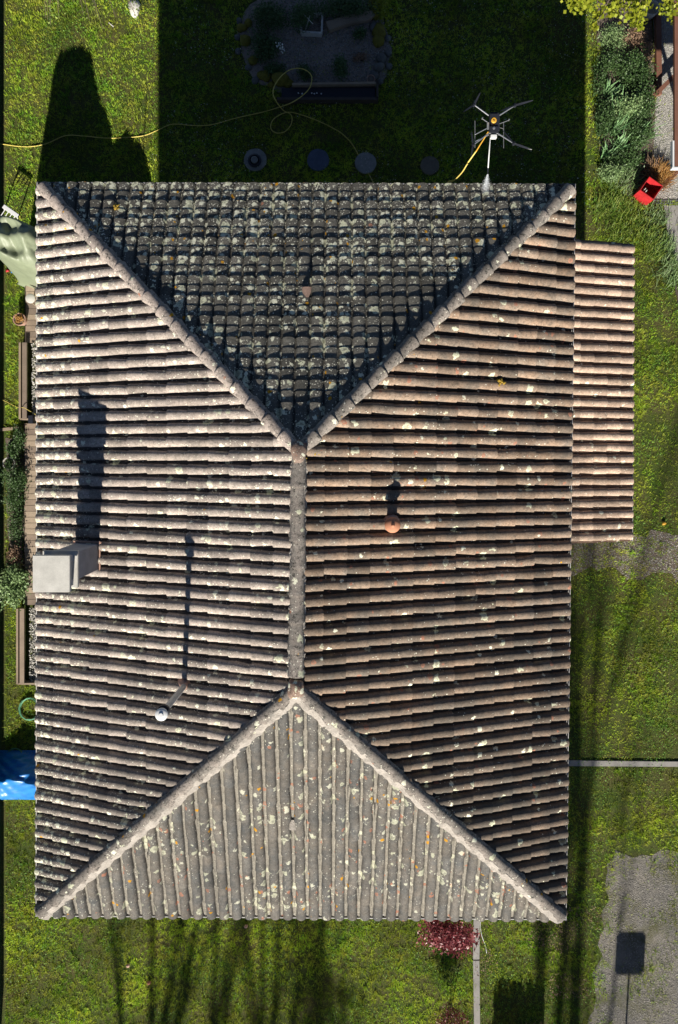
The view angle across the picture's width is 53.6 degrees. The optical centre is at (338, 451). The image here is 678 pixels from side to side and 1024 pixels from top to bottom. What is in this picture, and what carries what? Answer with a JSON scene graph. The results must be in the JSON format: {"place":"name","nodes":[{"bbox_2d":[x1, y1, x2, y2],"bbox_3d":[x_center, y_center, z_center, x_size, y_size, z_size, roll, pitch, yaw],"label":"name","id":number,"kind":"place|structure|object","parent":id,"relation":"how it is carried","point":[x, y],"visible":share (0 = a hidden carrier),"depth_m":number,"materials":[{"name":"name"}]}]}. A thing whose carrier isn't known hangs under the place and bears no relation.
{"place":"outdoors","nodes":[
{"label":"outdoors","id":0,"kind":"place"},
{"bbox_2d":[0,0,677,1023],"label":"lawn","id":1,"kind":"structure","parent":0,"point":[666,470],"depth_m":16.58,"materials":[{"name":"plant"}]},
{"bbox_2d":[1,205,18,218],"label":"rake","id":2,"kind":"object","parent":1,"relation":"on","point":[10,210],"visible":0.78,"depth_m":15.95,"materials":[{"name":"white plastic"}]},
{"bbox_2d":[5,438,23,568],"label":"planting bed soil","id":3,"kind":"structure","parent":1,"relation":"on","point":[18,542],"depth_m":16.57,"materials":[{"name":"brown soil"}]},
{"bbox_2d":[2,457,16,468],"bbox_3d":[-8.024,0.297,16.423,0.300,0.314,0.297,0,90,0],"label":"flower pot","id":4,"kind":"object","parent":3,"relation":"on","point":[10,462],"visible":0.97,"depth_m":16.34,"materials":[{"name":"ceramic"}]},
{"bbox_2d":[2,541,24,568],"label":"shrub","id":5,"kind":"object","parent":3,"relation":"on","point":[10,556],"visible":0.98,"depth_m":16.36,"materials":[{"name":"brown plant"}]},
{"bbox_2d":[3,441,23,460],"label":"shrub","id":6,"kind":"object","parent":3,"relation":"on","point":[13,452],"visible":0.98,"depth_m":16.34,"materials":[{"name":"green plant"}]},
{"bbox_2d":[0,485,27,518],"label":"shrub","id":7,"kind":"object","parent":3,"relation":"on","point":[13,500],"visible":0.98,"depth_m":16.30,"materials":[{"name":"green plant"}]},
{"bbox_2d":[5,505,24,546],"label":"shrub","id":8,"kind":"object","parent":3,"relation":"on","point":[12,528],"visible":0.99,"depth_m":16.37,"materials":[{"name":"green plant"}]},
{"bbox_2d":[0,458,31,496],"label":"shrub","id":9,"kind":"object","parent":3,"relation":"on","point":[16,480],"visible":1,"depth_m":16.24,"materials":[{"name":"green plant"}]},
{"bbox_2d":[0,557,32,611],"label":"shrub","id":10,"kind":"object","parent":1,"relation":"on","point":[15,592],"visible":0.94,"depth_m":16.24,"materials":[{"name":"green plant"}]},
{"bbox_2d":[0,750,35,799],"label":"blue tarp heap","id":11,"kind":"object","parent":1,"relation":"on","point":[17,775],"visible":0.57,"depth_m":16.26,"materials":[{"name":"blue plastic"}]},
{"bbox_2d":[0,215,36,288],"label":"covered garden swing","id":12,"kind":"object","parent":1,"relation":"on","point":[18,248],"visible":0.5,"depth_m":14.06,"materials":[{"name":"beige fabric"}]},
{"bbox_2d":[7,562,29,583],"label":"shrub","id":13,"kind":"object","parent":1,"relation":"on","point":[19,574],"visible":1,"depth_m":16.21,"materials":[{"name":"green plant"}]},
{"bbox_2d":[11,423,27,454],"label":"shrub","id":14,"kind":"object","parent":1,"relation":"on","point":[18,434],"visible":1,"depth_m":16.34,"materials":[{"name":"green plant"}]},
{"bbox_2d":[13,313,26,325],"bbox_3d":[-7.758,-3.207,16.406,0.310,0.348,0.307,0,90,0],"label":"flower pot","id":15,"kind":"object","parent":1,"relation":"on","point":[19,319],"visible":1,"depth_m":16.32,"materials":[{"name":"ceramic"}]},
{"bbox_2d":[16,606,35,684],"bbox_3d":[-7.356,4.753,16.450,0.948,0.260,1.872,0,90,0],"label":"raised planter","id":16,"kind":"object","parent":1,"relation":"on","point":[20,648],"visible":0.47,"depth_m":16.34,"materials":[{"name":"brown wood"}]},
{"bbox_2d":[18,697,35,720],"bbox_3d":[-7.600,6.347,16.526,0.540,0.067,0.587,0,90,0],"label":"hose coil","id":17,"kind":"object","parent":1,"relation":"on","point":[20,705],"visible":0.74,"depth_m":16.52,"materials":[{"name":"green rubber"}]},
{"bbox_2d":[19,342,35,419],"bbox_3d":[-7.294,-1.712,16.450,0.948,0.260,1.901,0,90,0],"label":"raised planter","id":18,"kind":"object","parent":1,"relation":"on","point":[23,377],"visible":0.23,"depth_m":16.33,"materials":[{"name":"brown wood"}]},
{"bbox_2d":[28,415,34,423],"bbox_3d":[-7.434,-0.768,16.280,0.120,0.140,0.200,0,90,0],"label":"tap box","id":19,"kind":"object","parent":18,"relation":"on","point":[31,419],"visible":0.95,"depth_m":16.21,"materials":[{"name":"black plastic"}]},
{"bbox_2d":[24,286,36,604],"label":"timber deck","id":20,"kind":"structure","parent":1,"relation":"on","point":[30,475],"depth_m":16.47,"materials":[{"name":"brown wood"}]},
{"bbox_2d":[25,294,36,305],"bbox_3d":[-7.381,-3.657,16.275,0.232,0.394,0.235,0,90,0],"label":"stool","id":21,"kind":"object","parent":20,"relation":"on","point":[30,298],"visible":0.95,"depth_m":16.08,"materials":[{"name":"plastic"}]},
{"bbox_2d":[38,0,159,35],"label":"weeping tree","id":22,"kind":"object","parent":1,"relation":"on","point":[46,13],"visible":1,"depth_m":15.37,"materials":[{"name":"green plant"}]},
{"bbox_2d":[128,0,139,17],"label":"rock","id":23,"kind":"object","parent":1,"relation":"on","point":[135,5],"visible":0.72,"depth_m":16.48,"materials":[{"name":"stone"}]},
{"bbox_2d":[0,68,475,182],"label":"garden hose","id":24,"kind":"object","parent":1,"relation":"on","point":[244,116],"visible":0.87,"depth_m":16.54,"materials":[{"name":"yellow rubber"}]},
{"bbox_2d":[244,149,266,171],"bbox_3d":[-2.051,-7.179,16.557,0.557,0.046,0.554,0,90,0],"label":"stepping stone","id":25,"kind":"object","parent":1,"relation":"on","point":[260,153],"visible":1,"depth_m":16.54,"materials":[{"name":"grey stone"}]},
{"bbox_2d":[248,153,260,166],"bbox_3d":[-2.058,-7.142,16.480,0.330,0.100,0.330,0,90,0],"label":"cable reel","id":26,"kind":"object","parent":25,"relation":"on","point":[254,159],"visible":1,"depth_m":16.47,"materials":[{"name":"black plastic"}]},
{"bbox_2d":[33,181,575,923],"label":"house","id":27,"kind":"structure","parent":1,"relation":"on","point":[303,533],"depth_m":10.64,"materials":[{"name":"brown tile"}]},
{"bbox_2d":[237,0,391,91],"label":"rockery soil","id":28,"kind":"structure","parent":1,"relation":"on","point":[256,68],"depth_m":16.57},
{"bbox_2d":[236,23,246,32],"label":"border stone","id":29,"kind":"object","parent":28,"relation":"on","point":[240,28],"visible":1,"depth_m":16.49,"materials":[{"name":"stone"}]},
{"bbox_2d":[240,34,250,45],"bbox_3d":[-2.285,-10.104,16.528,0.276,0.201,0.297,0,90,0],"label":"border stone","id":30,"kind":"object","parent":28,"relation":"on","point":[245,40],"visible":0.97,"depth_m":16.47,"materials":[{"name":"stone"}]},
{"bbox_2d":[248,56,257,65],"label":"border stone","id":31,"kind":"object","parent":28,"relation":"on","point":[252,60],"visible":1,"depth_m":16.50,"materials":[{"name":"stone"}]},
{"bbox_2d":[245,25,285,66],"bbox_3d":[-1.790,-9.917,16.395,1.008,0.394,1.072,0,90,0],"label":"shrub","id":32,"kind":"object","parent":28,"relation":"on","point":[268,45],"visible":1,"depth_m":16.38,"materials":[{"name":"green plant"}]},
{"bbox_2d":[261,70,270,81],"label":"border stone","id":33,"kind":"object","parent":28,"relation":"on","point":[265,77],"visible":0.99,"depth_m":16.48,"materials":[{"name":"stone"}]},
{"bbox_2d":[244,0,292,35],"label":"shrub","id":34,"kind":"object","parent":28,"relation":"on","point":[268,10],"visible":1,"depth_m":16.36,"materials":[{"name":"green plant"}]},
{"bbox_2d":[262,58,290,75],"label":"shrub","id":35,"kind":"object","parent":28,"relation":"on","point":[273,68],"visible":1,"depth_m":16.45,"materials":[{"name":"green plant"}]},
{"bbox_2d":[271,71,288,86],"bbox_3d":[-1.407,-9.143,16.509,0.392,0.281,0.389,-33,90,0],"label":"border stone","id":36,"kind":"object","parent":28,"relation":"on","point":[281,81],"visible":0.97,"depth_m":16.42,"materials":[{"name":"stone"}]},
{"bbox_2d":[289,0,316,39],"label":"shrub","id":37,"kind":"object","parent":28,"relation":"on","point":[302,17],"visible":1,"depth_m":16.22,"materials":[{"name":"green plant"}]},
{"bbox_2d":[296,62,314,82],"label":"shrub","id":38,"kind":"object","parent":28,"relation":"on","point":[303,74],"visible":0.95,"depth_m":16.44,"materials":[{"name":"green plant"}]},
{"bbox_2d":[300,12,322,36],"bbox_3d":[-0.657,-10.472,16.500,0.577,0.160,0.530,0,90,0],"label":"cold frame","id":39,"kind":"object","parent":28,"relation":"on","point":[312,34],"visible":0.86,"depth_m":16.43,"materials":[{"name":"wood"}]},
{"bbox_2d":[278,0,390,92],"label":"slate chips","id":40,"kind":"object","parent":28,"relation":"on","point":[335,55],"visible":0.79,"depth_m":16.57,"materials":[{"name":"stone"}]},
{"bbox_2d":[328,53,349,81],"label":"shrub","id":41,"kind":"object","parent":28,"relation":"on","point":[340,65],"visible":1,"depth_m":16.34,"materials":[{"name":"green plant"}]},
{"bbox_2d":[299,0,389,20],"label":"shrub","id":42,"kind":"object","parent":28,"relation":"on","point":[342,7],"visible":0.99,"depth_m":16.31,"materials":[{"name":"green plant"}]},
{"bbox_2d":[326,11,374,32],"bbox_3d":[0.302,-10.567,16.485,1.213,0.130,0.261,-15,90,0],"label":"log plank","id":43,"kind":"object","parent":28,"relation":"on","point":[335,24],"visible":0.92,"depth_m":16.42,"materials":[{"name":"grey wood"}]},
{"bbox_2d":[352,25,366,41],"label":"shrub","id":44,"kind":"object","parent":28,"relation":"on","point":[359,33],"visible":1,"depth_m":16.42,"materials":[{"name":"green plant"}]},
{"bbox_2d":[351,51,369,61],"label":"shrub","id":45,"kind":"object","parent":28,"relation":"on","point":[360,57],"visible":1,"depth_m":16.50,"materials":[{"name":"brown plant"}]},
{"bbox_2d":[372,35,384,47],"bbox_3d":[0.976,-10.110,16.531,0.294,0.174,0.332,-33,90,0],"label":"border stone","id":46,"kind":"object","parent":28,"relation":"on","point":[377,41],"visible":1,"depth_m":16.47,"materials":[{"name":"stone"}]},
{"bbox_2d":[373,62,384,71],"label":"border stone","id":47,"kind":"object","parent":28,"relation":"on","point":[378,66],"visible":1,"depth_m":16.47,"materials":[{"name":"grey stone"}]},
{"bbox_2d":[369,0,391,22],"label":"shrub","id":48,"kind":"object","parent":28,"relation":"on","point":[382,10],"visible":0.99,"depth_m":16.40,"materials":[{"name":"green plant"}]},
{"bbox_2d":[376,52,386,62],"bbox_3d":[1.076,-9.674,16.537,0.269,0.156,0.252,40,90,0],"label":"border stone","id":49,"kind":"object","parent":28,"relation":"on","point":[381,57],"visible":1,"depth_m":16.48,"materials":[{"name":"grey stone"}]},
{"bbox_2d":[307,149,328,170],"bbox_3d":[-0.497,-7.181,16.557,0.553,0.046,0.544,0,90,0],"label":"stepping stone","id":50,"kind":"object","parent":1,"relation":"on","point":[317,159],"visible":1,"depth_m":16.54,"materials":[{"name":"grey stone"}]},
{"bbox_2d":[277,82,378,103],"bbox_3d":[-0.261,-8.788,16.470,2.481,0.220,0.430,0,90,0],"label":"sleeper edge","id":51,"kind":"object","parent":1,"relation":"on","point":[348,92],"visible":0.98,"depth_m":16.46,"materials":[{"name":"brown wood"}]},
{"bbox_2d":[4,0,677,1023],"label":"clover patch","id":52,"kind":"object","parent":1,"relation":"on","point":[582,584],"visible":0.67,"depth_m":16.54,"materials":[{"name":"green plant"}]},
{"bbox_2d":[355,152,375,173],"bbox_3d":[0.672,-7.097,16.557,0.536,0.046,0.531,0,90,0],"label":"stepping stone","id":53,"kind":"object","parent":1,"relation":"on","point":[365,163],"visible":1,"depth_m":16.54,"materials":[{"name":"grey stone"}]},
{"bbox_2d":[168,3,589,212],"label":"lawn daisies","id":54,"kind":"object","parent":1,"relation":"on","point":[429,97],"visible":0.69,"depth_m":16.51,"materials":[{"name":"white plant"}]},
{"bbox_2d":[420,156,438,175],"bbox_3d":[2.250,-7.037,16.557,0.469,0.046,0.472,0,90,0],"label":"stepping stone","id":55,"kind":"object","parent":1,"relation":"on","point":[429,165],"visible":1,"depth_m":16.54,"materials":[{"name":"grey stone"}]},
{"bbox_2d":[412,919,482,958],"bbox_3d":[2.485,11.214,15.888,1.590,1.391,1.156,-16,90,0],"label":"shrub","id":56,"kind":"object","parent":1,"relation":"on","point":[447,934],"visible":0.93,"depth_m":15.45,"materials":[{"name":"red plant"}]},
{"bbox_2d":[435,1000,472,1023],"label":"shrub","id":57,"kind":"object","parent":1,"relation":"on","point":[451,1013],"visible":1,"depth_m":16.01,"materials":[{"name":"red plant"}]},
{"bbox_2d":[473,920,479,1023],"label":"path edging","id":58,"kind":"object","parent":1,"relation":"on","point":[476,980],"visible":0.69,"depth_m":16.54,"materials":[{"name":"grey concrete"}]},
{"bbox_2d":[588,61,607,102],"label":"shrub","id":59,"kind":"object","parent":1,"relation":"on","point":[598,77],"visible":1,"depth_m":16.39,"materials":[{"name":"green plant"}]},
{"bbox_2d":[571,239,634,542],"bbox_3d":[4.607,-1.140,14.524,2.213,4.112,5.781,0,90,0],"label":"side annex","id":60,"kind":"object","parent":1,"relation":"on","point":[603,433],"visible":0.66,"depth_m":12.82,"materials":[{"name":"tile"}]},
{"bbox_2d":[583,180,634,227],"bbox_3d":[6.652,-5.969,16.442,1.320,0.276,1.485,0,90,0],"label":"grass tuft","id":61,"kind":"object","parent":1,"relation":"on","point":[613,209],"visible":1,"depth_m":16.45,"materials":[{"name":"green plant"}]},
{"bbox_2d":[594,176,629,205],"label":"grass tuft","id":62,"kind":"object","parent":1,"relation":"on","point":[613,183],"visible":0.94,"depth_m":16.51,"materials":[{"name":"green plant"}]},
{"bbox_2d":[597,210,639,244],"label":"grass tuft","id":63,"kind":"object","parent":1,"relation":"on","point":[616,233],"visible":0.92,"depth_m":16.50,"materials":[{"name":"green plant"}]},
{"bbox_2d":[560,0,677,31],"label":"maple tree","id":64,"kind":"object","parent":1,"relation":"on","point":[636,6],"visible":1,"depth_m":14.26,"materials":[{"name":"yellow plant"}]},
{"bbox_2d":[568,760,677,766],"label":"concrete kerb","id":65,"kind":"structure","parent":1,"relation":"on","point":[628,763],"depth_m":16.55,"materials":[{"name":"grey concrete"}]},
{"bbox_2d":[571,529,677,581],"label":"gravel patch","id":66,"kind":"object","parent":1,"relation":"on","point":[655,555],"visible":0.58,"depth_m":16.58,"materials":[{"name":"grey gravel"}]},
{"bbox_2d":[597,0,654,200],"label":"flower bed soil","id":67,"kind":"structure","parent":1,"relation":"on","point":[612,20],"depth_m":16.57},
{"bbox_2d":[589,89,621,145],"bbox_3d":[6.476,-8.072,16.343,0.743,0.502,1.347,0,90,0],"label":"shrub","id":68,"kind":"object","parent":67,"relation":"on","point":[605,114],"visible":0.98,"depth_m":16.30,"materials":[{"name":"green plant"}]},
{"bbox_2d":[597,141,617,161],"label":"iris clump","id":69,"kind":"object","parent":67,"relation":"on","point":[604,152],"visible":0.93,"depth_m":16.42,"materials":[{"name":"green plant"}]},
{"bbox_2d":[592,162,628,184],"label":"shrub","id":70,"kind":"object","parent":67,"relation":"on","point":[608,174],"visible":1,"depth_m":16.35,"materials":[{"name":"green plant"}]},
{"bbox_2d":[591,19,631,56],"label":"shrub","id":71,"kind":"object","parent":67,"relation":"on","point":[612,33],"visible":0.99,"depth_m":16.42,"materials":[{"name":"green plant"}]},
{"bbox_2d":[596,40,628,80],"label":"shrub","id":72,"kind":"object","parent":67,"relation":"on","point":[610,61],"visible":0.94,"depth_m":16.36,"materials":[{"name":"green plant"}]},
{"bbox_2d":[603,77,622,101],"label":"iris clump","id":73,"kind":"object","parent":67,"relation":"on","point":[607,88],"visible":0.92,"depth_m":16.40,"materials":[{"name":"green plant"}]},
{"bbox_2d":[606,113,630,140],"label":"iris clump","id":74,"kind":"object","parent":67,"relation":"on","point":[616,131],"visible":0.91,"depth_m":16.36,"materials":[{"name":"green plant"}]},
{"bbox_2d":[599,140,645,173],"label":"shrub","id":75,"kind":"object","parent":67,"relation":"on","point":[630,159],"visible":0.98,"depth_m":16.36,"materials":[{"name":"green plant"}]},
{"bbox_2d":[610,131,634,152],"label":"iris clump","id":76,"kind":"object","parent":67,"relation":"on","point":[619,142],"visible":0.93,"depth_m":16.37,"materials":[{"name":"green plant"}]},
{"bbox_2d":[601,155,646,206],"bbox_3d":[7.001,-6.683,16.470,1.230,0.221,1.418,0,90,0],"label":"grass tuft","id":77,"kind":"object","parent":67,"relation":"on","point":[631,183],"visible":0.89,"depth_m":16.48,"materials":[{"name":"green plant"}]},
{"bbox_2d":[606,90,648,124],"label":"shrub","id":78,"kind":"object","parent":67,"relation":"on","point":[629,106],"visible":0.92,"depth_m":16.22,"materials":[{"name":"green plant"}]},
{"bbox_2d":[620,107,641,129],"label":"iris clump","id":79,"kind":"object","parent":67,"relation":"on","point":[627,120],"visible":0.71,"depth_m":16.38,"materials":[{"name":"green plant"}]},
{"bbox_2d":[617,21,649,49],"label":"shrub","id":80,"kind":"object","parent":67,"relation":"on","point":[638,39],"visible":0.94,"depth_m":16.39,"materials":[{"name":"brown plant"}]},
{"bbox_2d":[615,42,660,94],"bbox_3d":[7.208,-9.229,16.269,1.257,0.642,1.328,0,90,0],"label":"shrub","id":81,"kind":"object","parent":67,"relation":"on","point":[637,68],"visible":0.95,"depth_m":16.27,"materials":[{"name":"green plant"}]},
{"bbox_2d":[622,114,661,153],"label":"shrub","id":82,"kind":"object","parent":67,"relation":"on","point":[642,135],"visible":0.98,"depth_m":16.26,"materials":[{"name":"green plant"}]},
{"bbox_2d":[626,76,659,126],"bbox_3d":[7.393,-8.441,16.284,0.915,0.605,1.240,0,90,0],"label":"shrub","id":83,"kind":"object","parent":67,"relation":"on","point":[641,114],"visible":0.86,"depth_m":16.22,"materials":[{"name":"green plant"}]},
{"bbox_2d":[628,121,666,144],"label":"iris clump","id":84,"kind":"object","parent":67,"relation":"on","point":[649,133],"visible":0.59,"depth_m":16.26,"materials":[{"name":"green plant"}]},
{"bbox_2d":[638,39,656,65],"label":"shrub","id":85,"kind":"object","parent":67,"relation":"on","point":[649,47],"visible":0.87,"depth_m":16.34,"materials":[{"name":"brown plant"}]},
{"bbox_2d":[633,177,662,205],"bbox_3d":[7.524,-6.319,16.359,0.400,0.442,0.400,35,90,0],"label":"red box","id":86,"kind":"object","parent":67,"relation":"on","point":[644,198],"visible":1,"depth_m":16.34,"materials":[{"name":"red plastic"}]},
{"bbox_2d":[643,0,659,19],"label":"tub","id":87,"kind":"object","parent":67,"relation":"on","point":[652,12],"visible":0.65,"depth_m":16.43,"materials":[{"name":"metal"}]},
{"bbox_2d":[640,156,663,180],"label":"ornamental grass","id":88,"kind":"object","parent":67,"relation":"on","point":[647,167],"depth_m":16.41,"materials":[{"name":"brown plant"}]},
{"bbox_2d":[612,188,639,220],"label":"grass tuft","id":89,"kind":"object","parent":1,"relation":"on","point":[626,204],"visible":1,"depth_m":16.50,"materials":[{"name":"green plant"}]},
{"bbox_2d":[578,545,677,1005],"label":"dry grass scraps","id":90,"kind":"object","parent":1,"relation":"on","point":[626,667],"visible":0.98,"depth_m":16.53,"materials":[{"name":"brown plant"}]},
{"bbox_2d":[616,200,663,244],"bbox_3d":[7.473,-5.577,16.505,1.121,0.150,1.234,-37,90,0],"label":"grass tuft","id":91,"kind":"object","parent":1,"relation":"on","point":[641,219],"visible":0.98,"depth_m":16.51,"materials":[{"name":"green plant"}]},
{"bbox_2d":[629,210,677,258],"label":"grass tuft","id":92,"kind":"object","parent":1,"relation":"on","point":[647,236],"visible":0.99,"depth_m":16.48,"materials":[{"name":"green plant"}]},
{"bbox_2d":[634,230,672,273],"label":"grass tuft","id":93,"kind":"object","parent":1,"relation":"on","point":[651,247],"visible":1,"depth_m":16.45,"materials":[{"name":"green plant"}]},
{"bbox_2d":[638,201,676,235],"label":"grass tuft","id":94,"kind":"object","parent":1,"relation":"on","point":[656,215],"visible":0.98,"depth_m":16.52,"materials":[{"name":"green plant"}]},
{"bbox_2d":[639,246,677,294],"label":"grass tuft","id":95,"kind":"object","parent":1,"relation":"on","point":[669,272],"visible":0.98,"depth_m":16.46,"materials":[{"name":"green plant"}]},
{"bbox_2d":[647,213,677,303],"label":"border edging","id":96,"kind":"object","parent":1,"relation":"on","point":[676,290],"visible":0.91,"depth_m":16.55,"materials":[{"name":"grey stone"}]},
{"bbox_2d":[651,231,677,263],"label":"grass tuft","id":97,"kind":"object","parent":1,"relation":"on","point":[666,241],"visible":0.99,"depth_m":16.48,"materials":[{"name":"green plant"}]},
{"bbox_2d":[653,200,677,203],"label":"edging","id":98,"kind":"object","parent":1,"relation":"on","point":[665,202],"visible":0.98,"depth_m":16.56,"materials":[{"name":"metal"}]},
{"bbox_2d":[463,93,532,173],"bbox_3d":[2.447,-4.922,10.440,1.068,0.330,1.143,0,90,0],"label":"drone","id":99,"kind":"object","parent":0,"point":[493,126],"visible":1,"depth_m":10.32,"materials":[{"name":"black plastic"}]},
{"bbox_2d":[472,906,602,1023],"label":"leaf litter","id":100,"kind":"object","parent":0,"point":[550,952],"visible":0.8,"depth_m":16.54,"materials":[{"name":"plant"}]},
{"bbox_2d":[587,850,677,1023],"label":"gravel drive","id":101,"kind":"structure","parent":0,"point":[655,938],"depth_m":16.58,"materials":[{"name":"grey gravel"}]},
{"bbox_2d":[653,0,677,199],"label":"gravel path","id":102,"kind":"structure","parent":0,"point":[665,61],"depth_m":16.58,"materials":[{"name":"grey gravel"}]},
{"bbox_2d":[654,12,661,95],"bbox_3d":[7.860,-9.870,16.520,0.130,0.120,2.221,0,90,0],"label":"timber edging","id":103,"kind":"object","parent":102,"relation":"on","point":[658,42],"visible":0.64,"depth_m":16.46,"materials":[{"name":"brown wood"}]},
{"bbox_2d":[643,158,677,193],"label":"ornamental grass","id":104,"kind":"object","parent":102,"relation":"on","point":[666,172],"depth_m":16.38,"materials":[{"name":"orange plant"}]},
{"bbox_2d":[653,1,677,188],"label":"garden shelter","id":105,"kind":"object","parent":102,"relation":"on","point":[674,146],"visible":0.98,"depth_m":14.46,"materials":[{"name":"brown wood"}]},
{"bbox_2d":[664,205,677,260],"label":"concrete yard","id":106,"kind":"structure","parent":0,"point":[674,219],"depth_m":16.57,"materials":[{"name":"grey concrete"}]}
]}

